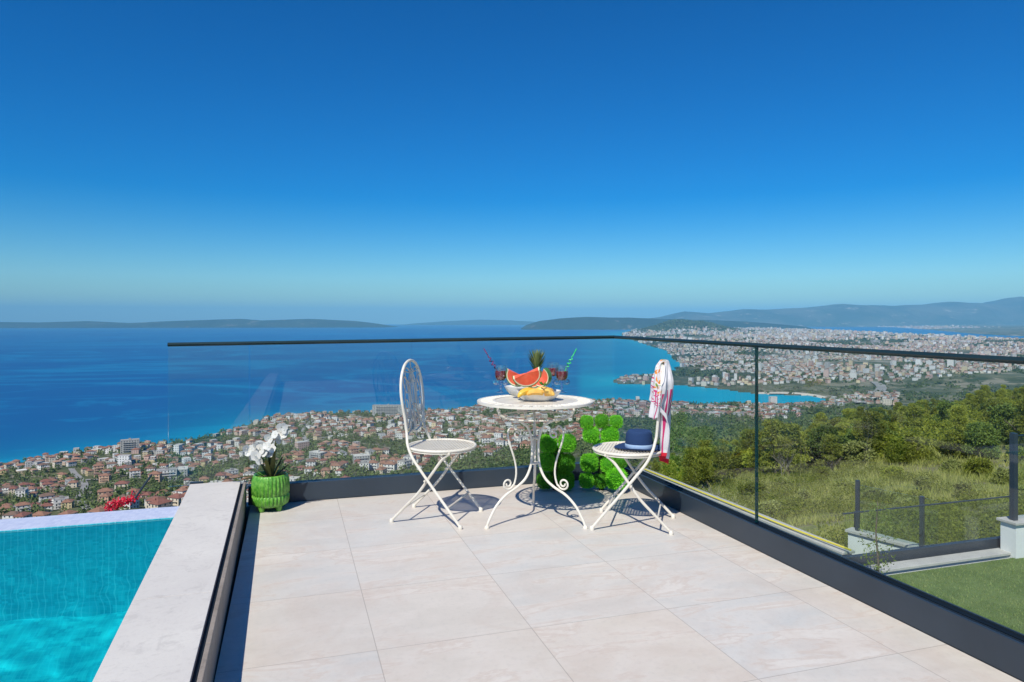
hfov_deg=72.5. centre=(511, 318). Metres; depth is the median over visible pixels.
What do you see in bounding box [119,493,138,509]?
house
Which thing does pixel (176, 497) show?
house
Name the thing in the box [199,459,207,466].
house
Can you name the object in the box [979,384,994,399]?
pine tree
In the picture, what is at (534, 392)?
melon piece
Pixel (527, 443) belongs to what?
house
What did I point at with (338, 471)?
house
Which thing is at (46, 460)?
town houses
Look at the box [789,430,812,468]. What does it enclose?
pine tree
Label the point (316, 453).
apartment block
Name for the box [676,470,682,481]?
bush
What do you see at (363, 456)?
apartment block
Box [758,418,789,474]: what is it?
pine tree
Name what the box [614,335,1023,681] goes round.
glass railing
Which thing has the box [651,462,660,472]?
pine tree
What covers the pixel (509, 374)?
watermelon slice
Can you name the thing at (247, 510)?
terrace slab
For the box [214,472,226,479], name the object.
house
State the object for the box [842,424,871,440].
oak tree
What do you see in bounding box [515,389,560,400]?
fruit bowl
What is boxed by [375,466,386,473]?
house
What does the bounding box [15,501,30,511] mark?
house
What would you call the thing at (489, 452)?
house
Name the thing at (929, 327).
shore houses
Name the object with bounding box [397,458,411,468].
house
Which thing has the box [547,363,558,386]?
goblet
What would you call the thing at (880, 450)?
bush
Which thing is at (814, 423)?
pine tree
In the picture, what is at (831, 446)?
pine tree
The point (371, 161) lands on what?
sky
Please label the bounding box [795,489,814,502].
dry bush
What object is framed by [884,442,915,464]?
bush
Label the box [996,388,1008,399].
pine tree
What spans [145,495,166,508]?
house
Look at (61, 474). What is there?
house
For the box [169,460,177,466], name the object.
house
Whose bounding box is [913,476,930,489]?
dry bush
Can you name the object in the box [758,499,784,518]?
dry bush
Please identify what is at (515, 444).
house
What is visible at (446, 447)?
bistro chair
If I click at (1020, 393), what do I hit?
pine tree
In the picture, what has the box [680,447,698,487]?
pine tree
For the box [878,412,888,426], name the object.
pine tree
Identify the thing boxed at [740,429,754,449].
pine tree
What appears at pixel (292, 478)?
house
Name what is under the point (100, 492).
house
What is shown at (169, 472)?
apartment block
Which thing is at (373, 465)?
house
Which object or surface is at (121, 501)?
flowering shrub
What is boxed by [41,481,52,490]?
house
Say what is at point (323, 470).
house
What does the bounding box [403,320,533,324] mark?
island
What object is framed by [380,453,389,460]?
house
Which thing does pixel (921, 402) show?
pine tree
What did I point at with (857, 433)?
pine tree
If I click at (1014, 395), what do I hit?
pine tree
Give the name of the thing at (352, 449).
house
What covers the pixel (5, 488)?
house
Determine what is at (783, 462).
bare shrub
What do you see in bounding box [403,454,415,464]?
house
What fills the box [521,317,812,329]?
island
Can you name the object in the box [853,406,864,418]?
pine tree
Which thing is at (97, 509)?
house
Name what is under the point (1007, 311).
hills
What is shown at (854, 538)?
garden wall
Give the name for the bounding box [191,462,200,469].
house
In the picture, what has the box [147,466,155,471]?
house
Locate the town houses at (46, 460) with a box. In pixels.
[0,390,899,501]
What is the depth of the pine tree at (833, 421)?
82.26 m
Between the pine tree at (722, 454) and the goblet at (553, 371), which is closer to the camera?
the goblet at (553, 371)
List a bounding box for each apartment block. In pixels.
[120,438,138,453]
[124,460,131,464]
[156,467,176,479]
[177,466,188,476]
[309,450,326,459]
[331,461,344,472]
[353,453,369,463]
[372,404,404,415]
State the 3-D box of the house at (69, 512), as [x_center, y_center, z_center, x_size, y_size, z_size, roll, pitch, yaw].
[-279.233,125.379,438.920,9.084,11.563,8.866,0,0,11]
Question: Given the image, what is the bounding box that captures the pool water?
[0,518,172,681]
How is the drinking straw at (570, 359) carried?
in the goblet at (561, 375)
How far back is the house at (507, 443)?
776.75 m
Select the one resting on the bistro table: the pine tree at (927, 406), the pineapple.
the pineapple
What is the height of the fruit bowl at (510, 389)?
0.058 m
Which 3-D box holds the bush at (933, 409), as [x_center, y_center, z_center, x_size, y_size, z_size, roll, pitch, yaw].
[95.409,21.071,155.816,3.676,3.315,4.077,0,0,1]
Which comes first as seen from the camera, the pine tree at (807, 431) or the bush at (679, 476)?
the bush at (679, 476)
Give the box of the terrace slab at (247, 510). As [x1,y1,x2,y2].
[246,480,1022,681]
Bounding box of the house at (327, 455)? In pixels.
[324,452,336,460]
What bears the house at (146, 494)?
on the terrain at (1011, 379)
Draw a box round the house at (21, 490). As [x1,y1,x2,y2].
[15,487,28,497]
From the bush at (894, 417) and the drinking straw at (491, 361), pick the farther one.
the bush at (894, 417)
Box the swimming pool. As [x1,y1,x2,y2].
[0,481,245,681]
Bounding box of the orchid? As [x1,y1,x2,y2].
[231,423,298,480]
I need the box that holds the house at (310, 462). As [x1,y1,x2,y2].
[305,458,315,466]
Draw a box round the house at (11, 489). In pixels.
[8,486,18,494]
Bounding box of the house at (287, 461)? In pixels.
[284,459,292,464]
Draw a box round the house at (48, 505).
[40,502,52,511]
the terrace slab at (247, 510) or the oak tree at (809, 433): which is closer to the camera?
the terrace slab at (247, 510)
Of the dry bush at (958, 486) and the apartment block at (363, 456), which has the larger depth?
the apartment block at (363, 456)
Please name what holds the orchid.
in the flower pot
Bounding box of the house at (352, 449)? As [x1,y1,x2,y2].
[347,446,358,454]
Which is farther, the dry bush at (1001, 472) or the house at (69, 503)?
the house at (69, 503)
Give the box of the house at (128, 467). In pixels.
[123,465,133,473]
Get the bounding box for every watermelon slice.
[506,368,520,386]
[512,366,540,386]
[536,367,551,386]
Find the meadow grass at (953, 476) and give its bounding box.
[704,439,1023,546]
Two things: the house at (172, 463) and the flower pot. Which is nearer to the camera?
the flower pot
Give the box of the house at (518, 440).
[511,436,521,442]
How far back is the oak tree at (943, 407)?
120.20 m
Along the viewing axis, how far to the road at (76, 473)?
738.19 m
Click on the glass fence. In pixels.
(917, 552)
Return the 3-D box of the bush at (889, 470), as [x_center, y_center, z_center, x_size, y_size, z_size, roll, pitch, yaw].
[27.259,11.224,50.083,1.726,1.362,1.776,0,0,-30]
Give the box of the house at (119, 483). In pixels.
[114,480,129,491]
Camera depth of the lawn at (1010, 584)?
11.56 m
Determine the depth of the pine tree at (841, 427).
75.75 m
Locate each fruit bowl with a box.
[504,385,536,395]
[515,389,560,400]
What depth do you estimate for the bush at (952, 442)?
61.26 m
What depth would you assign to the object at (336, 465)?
608.20 m
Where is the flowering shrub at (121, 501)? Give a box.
[104,490,139,511]
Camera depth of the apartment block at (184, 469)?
738.05 m
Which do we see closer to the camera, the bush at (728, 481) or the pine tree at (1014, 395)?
the bush at (728, 481)
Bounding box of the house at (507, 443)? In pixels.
[505,438,513,444]
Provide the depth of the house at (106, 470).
807.95 m
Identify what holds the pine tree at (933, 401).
on the terrain at (1011, 379)
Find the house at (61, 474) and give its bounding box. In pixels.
[58,472,68,479]
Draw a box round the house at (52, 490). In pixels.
[50,487,59,493]
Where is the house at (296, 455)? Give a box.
[292,452,303,458]
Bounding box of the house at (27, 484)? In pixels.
[19,482,30,487]
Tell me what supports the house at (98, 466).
on the terrain at (1011, 379)
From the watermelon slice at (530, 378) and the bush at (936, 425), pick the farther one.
the bush at (936, 425)
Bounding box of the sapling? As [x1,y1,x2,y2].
[858,501,897,572]
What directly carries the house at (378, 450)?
on the terrain at (1011, 379)
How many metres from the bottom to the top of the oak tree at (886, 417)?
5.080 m
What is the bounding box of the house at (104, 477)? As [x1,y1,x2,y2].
[99,472,110,482]
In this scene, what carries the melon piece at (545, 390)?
in the fruit bowl at (543, 397)
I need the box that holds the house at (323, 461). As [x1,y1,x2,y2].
[319,458,327,465]
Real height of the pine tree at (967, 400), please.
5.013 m
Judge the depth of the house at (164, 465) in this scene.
829.35 m
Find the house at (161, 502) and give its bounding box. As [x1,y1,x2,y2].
[148,498,172,507]
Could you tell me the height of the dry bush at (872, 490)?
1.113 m
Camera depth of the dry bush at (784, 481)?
49.89 m
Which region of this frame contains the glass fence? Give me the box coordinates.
[842,496,1008,565]
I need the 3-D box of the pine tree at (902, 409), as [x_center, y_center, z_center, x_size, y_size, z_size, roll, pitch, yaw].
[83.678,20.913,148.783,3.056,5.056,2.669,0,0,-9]
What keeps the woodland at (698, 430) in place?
on the terrain at (1011, 379)
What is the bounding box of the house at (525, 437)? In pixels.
[522,435,529,440]
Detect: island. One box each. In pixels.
[0,319,397,327]
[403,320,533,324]
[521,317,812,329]
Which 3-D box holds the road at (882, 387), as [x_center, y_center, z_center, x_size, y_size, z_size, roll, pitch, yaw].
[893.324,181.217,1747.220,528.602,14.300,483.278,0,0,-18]
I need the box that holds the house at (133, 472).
[129,467,140,477]
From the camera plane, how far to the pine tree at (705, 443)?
88.72 m
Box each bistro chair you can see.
[389,359,482,529]
[590,362,674,534]
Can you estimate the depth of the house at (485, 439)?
810.23 m
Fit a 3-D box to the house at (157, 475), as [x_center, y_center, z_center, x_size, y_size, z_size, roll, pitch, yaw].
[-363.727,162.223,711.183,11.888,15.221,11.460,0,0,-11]
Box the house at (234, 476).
[231,474,240,479]
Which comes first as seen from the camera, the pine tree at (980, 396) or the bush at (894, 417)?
the pine tree at (980, 396)
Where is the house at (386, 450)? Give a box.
[381,447,389,453]
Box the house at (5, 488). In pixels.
[2,484,16,493]
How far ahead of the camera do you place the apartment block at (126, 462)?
850.10 m
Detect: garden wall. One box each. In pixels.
[643,468,854,555]
[845,480,924,554]
[866,548,1010,574]
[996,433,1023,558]
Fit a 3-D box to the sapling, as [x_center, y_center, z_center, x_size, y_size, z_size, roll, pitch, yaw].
[5.849,3.675,11.194,0.565,1.523,0.617,0,0,-18]
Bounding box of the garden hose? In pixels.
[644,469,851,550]
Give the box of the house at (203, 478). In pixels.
[199,476,208,482]
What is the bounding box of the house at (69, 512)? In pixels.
[57,509,78,514]
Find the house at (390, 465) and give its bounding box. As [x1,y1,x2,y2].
[383,460,397,471]
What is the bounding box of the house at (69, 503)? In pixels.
[61,499,74,509]
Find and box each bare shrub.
[701,486,721,496]
[773,453,792,473]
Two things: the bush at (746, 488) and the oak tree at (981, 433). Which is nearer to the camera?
the bush at (746, 488)
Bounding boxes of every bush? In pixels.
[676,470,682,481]
[695,464,721,485]
[720,454,753,476]
[720,479,736,488]
[728,448,743,461]
[737,481,767,499]
[741,451,783,474]
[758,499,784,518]
[775,477,790,486]
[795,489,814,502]
[804,452,825,467]
[810,465,830,479]
[836,477,854,488]
[841,440,878,465]
[860,433,895,457]
[860,486,887,503]
[879,465,903,481]
[884,432,934,460]
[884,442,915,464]
[887,424,898,432]
[890,414,899,421]
[892,496,914,505]
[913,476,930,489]
[918,419,929,430]
[927,422,947,431]
[929,406,936,414]
[931,429,978,458]
[938,457,961,471]
[952,481,977,497]
[961,457,993,476]
[988,467,1018,484]
[1004,445,1023,462]
[1006,484,1023,497]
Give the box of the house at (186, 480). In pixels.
[184,478,191,483]
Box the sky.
[0,0,1023,323]
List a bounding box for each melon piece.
[517,387,532,397]
[527,389,542,395]
[536,387,551,394]
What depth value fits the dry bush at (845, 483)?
43.88 m
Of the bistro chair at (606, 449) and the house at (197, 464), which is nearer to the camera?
the bistro chair at (606, 449)
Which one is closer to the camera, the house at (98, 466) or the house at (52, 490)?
the house at (52, 490)
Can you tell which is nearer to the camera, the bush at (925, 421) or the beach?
the bush at (925, 421)
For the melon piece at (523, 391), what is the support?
in the fruit bowl at (543, 397)
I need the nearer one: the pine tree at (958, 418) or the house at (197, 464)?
the pine tree at (958, 418)
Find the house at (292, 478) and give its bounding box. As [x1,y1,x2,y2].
[289,476,299,480]
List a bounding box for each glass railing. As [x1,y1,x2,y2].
[134,335,614,504]
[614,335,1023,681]
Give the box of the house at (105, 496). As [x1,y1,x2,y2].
[99,493,113,501]
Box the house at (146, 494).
[140,491,154,497]
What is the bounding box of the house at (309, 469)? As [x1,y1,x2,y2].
[304,466,314,473]
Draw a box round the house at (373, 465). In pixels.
[369,460,378,470]
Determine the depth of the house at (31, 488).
690.53 m
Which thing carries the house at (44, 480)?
on the terrain at (1011, 379)
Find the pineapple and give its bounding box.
[527,349,544,374]
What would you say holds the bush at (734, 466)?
on the terrain at (1011, 379)
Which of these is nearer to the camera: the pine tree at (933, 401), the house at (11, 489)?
the pine tree at (933, 401)
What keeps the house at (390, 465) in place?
on the terrain at (1011, 379)
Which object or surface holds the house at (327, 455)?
on the terrain at (1011, 379)
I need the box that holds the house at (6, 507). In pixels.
[0,505,11,514]
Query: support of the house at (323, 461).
on the terrain at (1011, 379)
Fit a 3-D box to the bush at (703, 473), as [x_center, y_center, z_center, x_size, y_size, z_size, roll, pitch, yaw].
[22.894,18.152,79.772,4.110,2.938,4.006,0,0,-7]
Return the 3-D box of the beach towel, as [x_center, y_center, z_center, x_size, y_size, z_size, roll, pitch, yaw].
[0.876,0.566,4.126,0.150,0.644,0.293,0,0,15]
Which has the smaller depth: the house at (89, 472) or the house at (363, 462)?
the house at (363, 462)
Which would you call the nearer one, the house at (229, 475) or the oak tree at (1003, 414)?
the oak tree at (1003, 414)
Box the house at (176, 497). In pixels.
[167,492,184,506]
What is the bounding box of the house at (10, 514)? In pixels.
[1,510,21,518]
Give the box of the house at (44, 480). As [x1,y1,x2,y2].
[40,478,51,486]
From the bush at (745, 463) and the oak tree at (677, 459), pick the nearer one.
the bush at (745, 463)
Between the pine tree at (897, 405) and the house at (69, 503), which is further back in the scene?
the house at (69, 503)
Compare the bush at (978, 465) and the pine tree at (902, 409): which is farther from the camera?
the pine tree at (902, 409)
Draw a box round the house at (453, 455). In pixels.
[450,454,459,461]
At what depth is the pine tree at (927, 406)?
178.22 m
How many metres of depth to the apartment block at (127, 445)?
1003.01 m
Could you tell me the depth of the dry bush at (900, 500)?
32.99 m
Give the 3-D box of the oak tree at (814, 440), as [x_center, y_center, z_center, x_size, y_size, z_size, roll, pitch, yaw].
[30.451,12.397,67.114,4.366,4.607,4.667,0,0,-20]
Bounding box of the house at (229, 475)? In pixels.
[226,472,232,478]
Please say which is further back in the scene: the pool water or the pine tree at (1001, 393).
the pine tree at (1001, 393)
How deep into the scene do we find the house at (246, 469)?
750.60 m
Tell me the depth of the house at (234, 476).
691.03 m
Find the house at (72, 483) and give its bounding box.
[67,480,79,487]
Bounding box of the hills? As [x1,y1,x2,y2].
[654,297,1023,326]
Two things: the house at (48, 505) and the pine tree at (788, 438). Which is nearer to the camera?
the pine tree at (788, 438)
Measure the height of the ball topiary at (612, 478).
0.558 m
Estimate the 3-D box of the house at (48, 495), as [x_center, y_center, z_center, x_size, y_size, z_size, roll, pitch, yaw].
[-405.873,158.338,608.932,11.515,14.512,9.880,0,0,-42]
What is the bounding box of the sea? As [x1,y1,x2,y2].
[0,324,1023,462]
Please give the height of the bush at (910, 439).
3.029 m
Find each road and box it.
[68,468,91,509]
[301,420,312,459]
[853,381,886,402]
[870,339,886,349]
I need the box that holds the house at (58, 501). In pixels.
[53,496,68,509]
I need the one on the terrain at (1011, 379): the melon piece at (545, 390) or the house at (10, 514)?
the house at (10, 514)
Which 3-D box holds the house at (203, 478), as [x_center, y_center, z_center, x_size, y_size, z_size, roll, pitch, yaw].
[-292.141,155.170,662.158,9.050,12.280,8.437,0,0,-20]
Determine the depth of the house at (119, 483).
625.39 m
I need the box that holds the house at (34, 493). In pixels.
[29,491,37,496]
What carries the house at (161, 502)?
on the terrain at (1011, 379)
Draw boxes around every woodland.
[0,390,1011,514]
[573,319,1023,422]
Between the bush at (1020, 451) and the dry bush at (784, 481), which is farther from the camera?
the bush at (1020, 451)
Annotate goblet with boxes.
[495,370,505,391]
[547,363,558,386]
[555,365,567,391]
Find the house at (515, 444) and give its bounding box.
[511,442,519,447]
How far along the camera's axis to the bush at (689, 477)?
69.58 m
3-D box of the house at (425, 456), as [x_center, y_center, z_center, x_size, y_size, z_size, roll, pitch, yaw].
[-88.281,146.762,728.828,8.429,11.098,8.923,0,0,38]
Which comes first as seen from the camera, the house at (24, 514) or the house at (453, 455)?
the house at (24, 514)
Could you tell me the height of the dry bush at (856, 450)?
2.541 m
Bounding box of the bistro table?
[477,395,593,528]
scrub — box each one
[632,390,1016,482]
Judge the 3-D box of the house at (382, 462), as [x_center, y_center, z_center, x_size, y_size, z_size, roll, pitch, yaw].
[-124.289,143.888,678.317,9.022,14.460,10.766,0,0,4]
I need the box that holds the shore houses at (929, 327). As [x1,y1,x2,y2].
[877,325,993,328]
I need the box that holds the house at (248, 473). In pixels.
[243,471,255,477]
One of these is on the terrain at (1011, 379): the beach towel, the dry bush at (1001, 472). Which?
the dry bush at (1001, 472)
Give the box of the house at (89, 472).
[85,469,93,475]
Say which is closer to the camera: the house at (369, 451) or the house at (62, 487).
the house at (62, 487)
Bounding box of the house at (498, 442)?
[494,439,504,446]
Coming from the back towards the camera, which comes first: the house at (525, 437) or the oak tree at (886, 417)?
the house at (525, 437)
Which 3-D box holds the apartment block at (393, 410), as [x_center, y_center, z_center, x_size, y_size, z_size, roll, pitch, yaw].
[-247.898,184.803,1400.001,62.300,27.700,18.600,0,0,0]
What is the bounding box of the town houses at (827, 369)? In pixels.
[617,337,1023,385]
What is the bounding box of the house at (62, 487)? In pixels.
[56,484,65,490]
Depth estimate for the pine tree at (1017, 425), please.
61.43 m
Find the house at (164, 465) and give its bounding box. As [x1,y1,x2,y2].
[159,463,168,467]
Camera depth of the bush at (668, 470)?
77.48 m
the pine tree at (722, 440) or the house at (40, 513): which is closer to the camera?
the pine tree at (722, 440)
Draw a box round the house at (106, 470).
[102,469,111,473]
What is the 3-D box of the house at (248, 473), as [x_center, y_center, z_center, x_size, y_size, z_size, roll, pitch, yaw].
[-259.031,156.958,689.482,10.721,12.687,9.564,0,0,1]
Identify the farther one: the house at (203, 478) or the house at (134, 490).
the house at (203, 478)
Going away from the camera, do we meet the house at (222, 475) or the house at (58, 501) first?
the house at (58, 501)
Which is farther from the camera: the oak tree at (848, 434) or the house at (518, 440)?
the house at (518, 440)
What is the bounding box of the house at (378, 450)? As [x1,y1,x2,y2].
[372,447,381,454]
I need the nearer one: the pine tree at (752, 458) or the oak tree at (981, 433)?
the oak tree at (981, 433)
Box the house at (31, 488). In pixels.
[28,486,36,494]
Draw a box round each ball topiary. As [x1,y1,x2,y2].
[536,433,576,490]
[578,413,627,490]
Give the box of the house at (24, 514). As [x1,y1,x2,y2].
[13,511,32,517]
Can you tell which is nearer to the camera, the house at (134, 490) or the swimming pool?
the swimming pool
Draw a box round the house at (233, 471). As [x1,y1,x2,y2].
[225,468,238,474]
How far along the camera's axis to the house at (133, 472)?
740.46 m
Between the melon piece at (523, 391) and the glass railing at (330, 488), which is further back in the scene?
the glass railing at (330, 488)
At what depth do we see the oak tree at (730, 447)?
84.96 m
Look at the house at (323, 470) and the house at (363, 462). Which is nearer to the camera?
the house at (323, 470)
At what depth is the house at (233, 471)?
727.17 m
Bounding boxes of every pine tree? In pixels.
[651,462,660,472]
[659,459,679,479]
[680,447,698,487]
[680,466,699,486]
[692,446,712,486]
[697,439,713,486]
[707,445,731,480]
[716,439,729,444]
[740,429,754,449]
[747,431,779,472]
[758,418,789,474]
[769,422,807,474]
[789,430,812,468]
[805,428,812,439]
[811,412,827,426]
[811,421,823,427]
[811,422,826,430]
[813,434,843,469]
[827,418,845,427]
[835,422,851,435]
[841,408,855,426]
[849,418,872,442]
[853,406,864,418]
[859,409,887,447]
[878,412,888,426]
[892,402,902,410]
[897,405,906,420]
[899,403,925,430]
[915,400,929,416]
[921,399,929,412]
[928,398,935,408]
[939,404,969,437]
[964,393,973,404]
[970,389,987,410]
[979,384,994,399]
[979,400,1006,432]
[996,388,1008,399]
[1005,398,1023,442]
[1011,389,1017,401]
[1015,387,1023,399]
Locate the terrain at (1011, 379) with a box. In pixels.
[0,321,1023,547]
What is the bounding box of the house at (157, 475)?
[148,470,161,481]
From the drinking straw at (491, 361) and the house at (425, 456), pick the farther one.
the house at (425, 456)
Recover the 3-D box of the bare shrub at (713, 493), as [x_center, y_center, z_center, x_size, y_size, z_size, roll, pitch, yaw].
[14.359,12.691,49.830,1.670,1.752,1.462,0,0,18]
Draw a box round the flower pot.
[251,470,289,512]
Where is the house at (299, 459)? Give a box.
[293,457,304,462]
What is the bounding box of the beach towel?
[648,359,673,463]
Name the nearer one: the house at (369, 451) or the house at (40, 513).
the house at (40, 513)
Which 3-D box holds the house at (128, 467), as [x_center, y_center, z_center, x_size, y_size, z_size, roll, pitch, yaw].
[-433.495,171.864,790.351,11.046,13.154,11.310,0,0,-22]
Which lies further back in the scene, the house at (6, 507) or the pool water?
the house at (6, 507)
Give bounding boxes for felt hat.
[614,429,659,450]
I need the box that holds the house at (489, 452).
[484,449,492,455]
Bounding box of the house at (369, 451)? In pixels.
[365,449,374,454]
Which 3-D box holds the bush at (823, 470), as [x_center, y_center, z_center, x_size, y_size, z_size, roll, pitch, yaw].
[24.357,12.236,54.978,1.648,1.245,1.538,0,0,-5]
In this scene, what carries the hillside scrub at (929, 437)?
on the terrain at (1011, 379)
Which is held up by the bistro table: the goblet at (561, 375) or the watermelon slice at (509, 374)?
the goblet at (561, 375)
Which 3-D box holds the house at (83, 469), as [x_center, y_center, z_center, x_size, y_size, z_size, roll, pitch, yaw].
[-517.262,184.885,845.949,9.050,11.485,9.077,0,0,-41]
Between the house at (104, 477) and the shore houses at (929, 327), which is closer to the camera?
the house at (104, 477)
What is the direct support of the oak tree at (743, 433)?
on the terrain at (1011, 379)
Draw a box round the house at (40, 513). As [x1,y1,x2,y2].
[32,510,51,516]
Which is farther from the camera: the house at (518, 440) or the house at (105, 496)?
the house at (518, 440)
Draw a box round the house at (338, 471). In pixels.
[335,467,343,475]
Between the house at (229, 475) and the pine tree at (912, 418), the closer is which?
the pine tree at (912, 418)
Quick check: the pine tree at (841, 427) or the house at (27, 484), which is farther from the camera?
the house at (27, 484)
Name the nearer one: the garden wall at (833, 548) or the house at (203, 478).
the garden wall at (833, 548)
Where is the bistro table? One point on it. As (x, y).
(497, 402)
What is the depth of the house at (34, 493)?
670.00 m
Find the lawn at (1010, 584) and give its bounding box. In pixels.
[887,558,1023,633]
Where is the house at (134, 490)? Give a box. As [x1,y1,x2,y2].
[127,487,139,493]
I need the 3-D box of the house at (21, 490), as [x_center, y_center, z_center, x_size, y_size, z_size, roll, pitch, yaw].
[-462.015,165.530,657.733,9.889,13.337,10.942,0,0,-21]
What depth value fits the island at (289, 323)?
18523.61 m
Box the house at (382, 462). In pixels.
[379,460,386,466]
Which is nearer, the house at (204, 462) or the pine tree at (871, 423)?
the pine tree at (871, 423)
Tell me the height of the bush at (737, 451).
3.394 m
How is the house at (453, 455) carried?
on the terrain at (1011, 379)
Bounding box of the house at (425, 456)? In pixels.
[422,454,432,461]
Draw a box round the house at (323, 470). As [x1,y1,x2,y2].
[320,467,330,476]
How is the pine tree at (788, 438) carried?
on the terrain at (1011, 379)
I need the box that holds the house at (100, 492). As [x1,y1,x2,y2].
[97,487,112,499]
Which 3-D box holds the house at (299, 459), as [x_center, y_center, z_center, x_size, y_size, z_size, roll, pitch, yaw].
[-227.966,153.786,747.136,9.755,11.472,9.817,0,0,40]
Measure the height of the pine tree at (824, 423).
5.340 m
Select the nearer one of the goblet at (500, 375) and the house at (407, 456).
the goblet at (500, 375)
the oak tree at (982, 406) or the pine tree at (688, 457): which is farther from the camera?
the oak tree at (982, 406)
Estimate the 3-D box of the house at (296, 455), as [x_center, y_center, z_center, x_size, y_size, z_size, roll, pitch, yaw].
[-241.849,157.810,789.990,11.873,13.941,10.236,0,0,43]
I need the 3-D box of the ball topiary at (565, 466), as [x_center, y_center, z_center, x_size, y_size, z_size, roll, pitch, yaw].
[0.321,1.028,5.032,0.301,0.416,0.188,0,0,0]
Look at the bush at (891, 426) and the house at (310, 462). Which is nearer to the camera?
the bush at (891, 426)
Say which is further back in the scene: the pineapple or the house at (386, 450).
the house at (386, 450)
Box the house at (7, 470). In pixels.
[0,469,9,474]
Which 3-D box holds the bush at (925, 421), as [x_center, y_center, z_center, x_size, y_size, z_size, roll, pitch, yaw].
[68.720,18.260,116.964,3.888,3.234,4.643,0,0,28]
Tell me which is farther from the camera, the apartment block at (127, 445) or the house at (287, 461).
the apartment block at (127, 445)
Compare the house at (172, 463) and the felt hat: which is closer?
the felt hat
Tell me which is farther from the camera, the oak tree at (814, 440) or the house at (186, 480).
the house at (186, 480)
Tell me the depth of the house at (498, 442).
753.16 m
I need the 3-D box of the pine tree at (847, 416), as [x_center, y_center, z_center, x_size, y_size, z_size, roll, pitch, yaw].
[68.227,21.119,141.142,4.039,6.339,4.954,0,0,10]
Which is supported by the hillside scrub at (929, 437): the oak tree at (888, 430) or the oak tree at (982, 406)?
the oak tree at (888, 430)
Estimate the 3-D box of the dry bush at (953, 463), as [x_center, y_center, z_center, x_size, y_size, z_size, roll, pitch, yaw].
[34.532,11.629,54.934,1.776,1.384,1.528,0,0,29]
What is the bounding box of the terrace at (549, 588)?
[214,480,1021,681]
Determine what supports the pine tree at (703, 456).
on the terrain at (1011, 379)
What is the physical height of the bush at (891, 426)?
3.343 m
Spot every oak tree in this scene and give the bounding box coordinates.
[669,454,683,470]
[708,439,736,464]
[736,429,758,448]
[800,423,849,465]
[807,428,816,441]
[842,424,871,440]
[876,409,891,422]
[877,422,897,436]
[932,400,957,421]
[962,421,1002,457]
[978,403,987,411]
[986,402,1022,444]
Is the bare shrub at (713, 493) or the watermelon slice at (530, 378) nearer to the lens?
the watermelon slice at (530, 378)
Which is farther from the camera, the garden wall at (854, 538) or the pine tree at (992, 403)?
the pine tree at (992, 403)
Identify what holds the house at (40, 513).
on the terrain at (1011, 379)
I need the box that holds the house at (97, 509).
[87,505,107,512]
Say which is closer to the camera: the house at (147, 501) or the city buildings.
the house at (147, 501)
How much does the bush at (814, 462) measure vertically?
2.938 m
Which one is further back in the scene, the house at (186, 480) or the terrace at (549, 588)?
the house at (186, 480)
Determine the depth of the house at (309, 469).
641.41 m
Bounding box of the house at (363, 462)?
[359,460,369,470]
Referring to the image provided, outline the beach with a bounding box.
[758,392,825,397]
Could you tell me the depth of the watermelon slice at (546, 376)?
4.23 m
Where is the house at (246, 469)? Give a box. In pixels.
[244,467,252,471]
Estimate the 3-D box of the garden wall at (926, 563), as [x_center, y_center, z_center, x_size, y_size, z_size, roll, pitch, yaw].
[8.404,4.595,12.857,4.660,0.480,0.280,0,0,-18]
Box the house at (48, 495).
[38,492,54,502]
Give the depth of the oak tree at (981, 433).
59.55 m
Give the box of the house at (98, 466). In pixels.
[93,463,103,472]
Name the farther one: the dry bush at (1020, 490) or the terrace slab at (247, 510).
the dry bush at (1020, 490)
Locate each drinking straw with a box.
[484,349,497,370]
[565,349,576,370]
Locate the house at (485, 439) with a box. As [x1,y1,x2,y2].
[481,435,490,443]
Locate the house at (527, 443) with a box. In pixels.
[520,440,529,448]
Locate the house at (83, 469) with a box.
[81,467,89,473]
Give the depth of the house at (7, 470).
853.55 m
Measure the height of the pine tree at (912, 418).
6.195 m

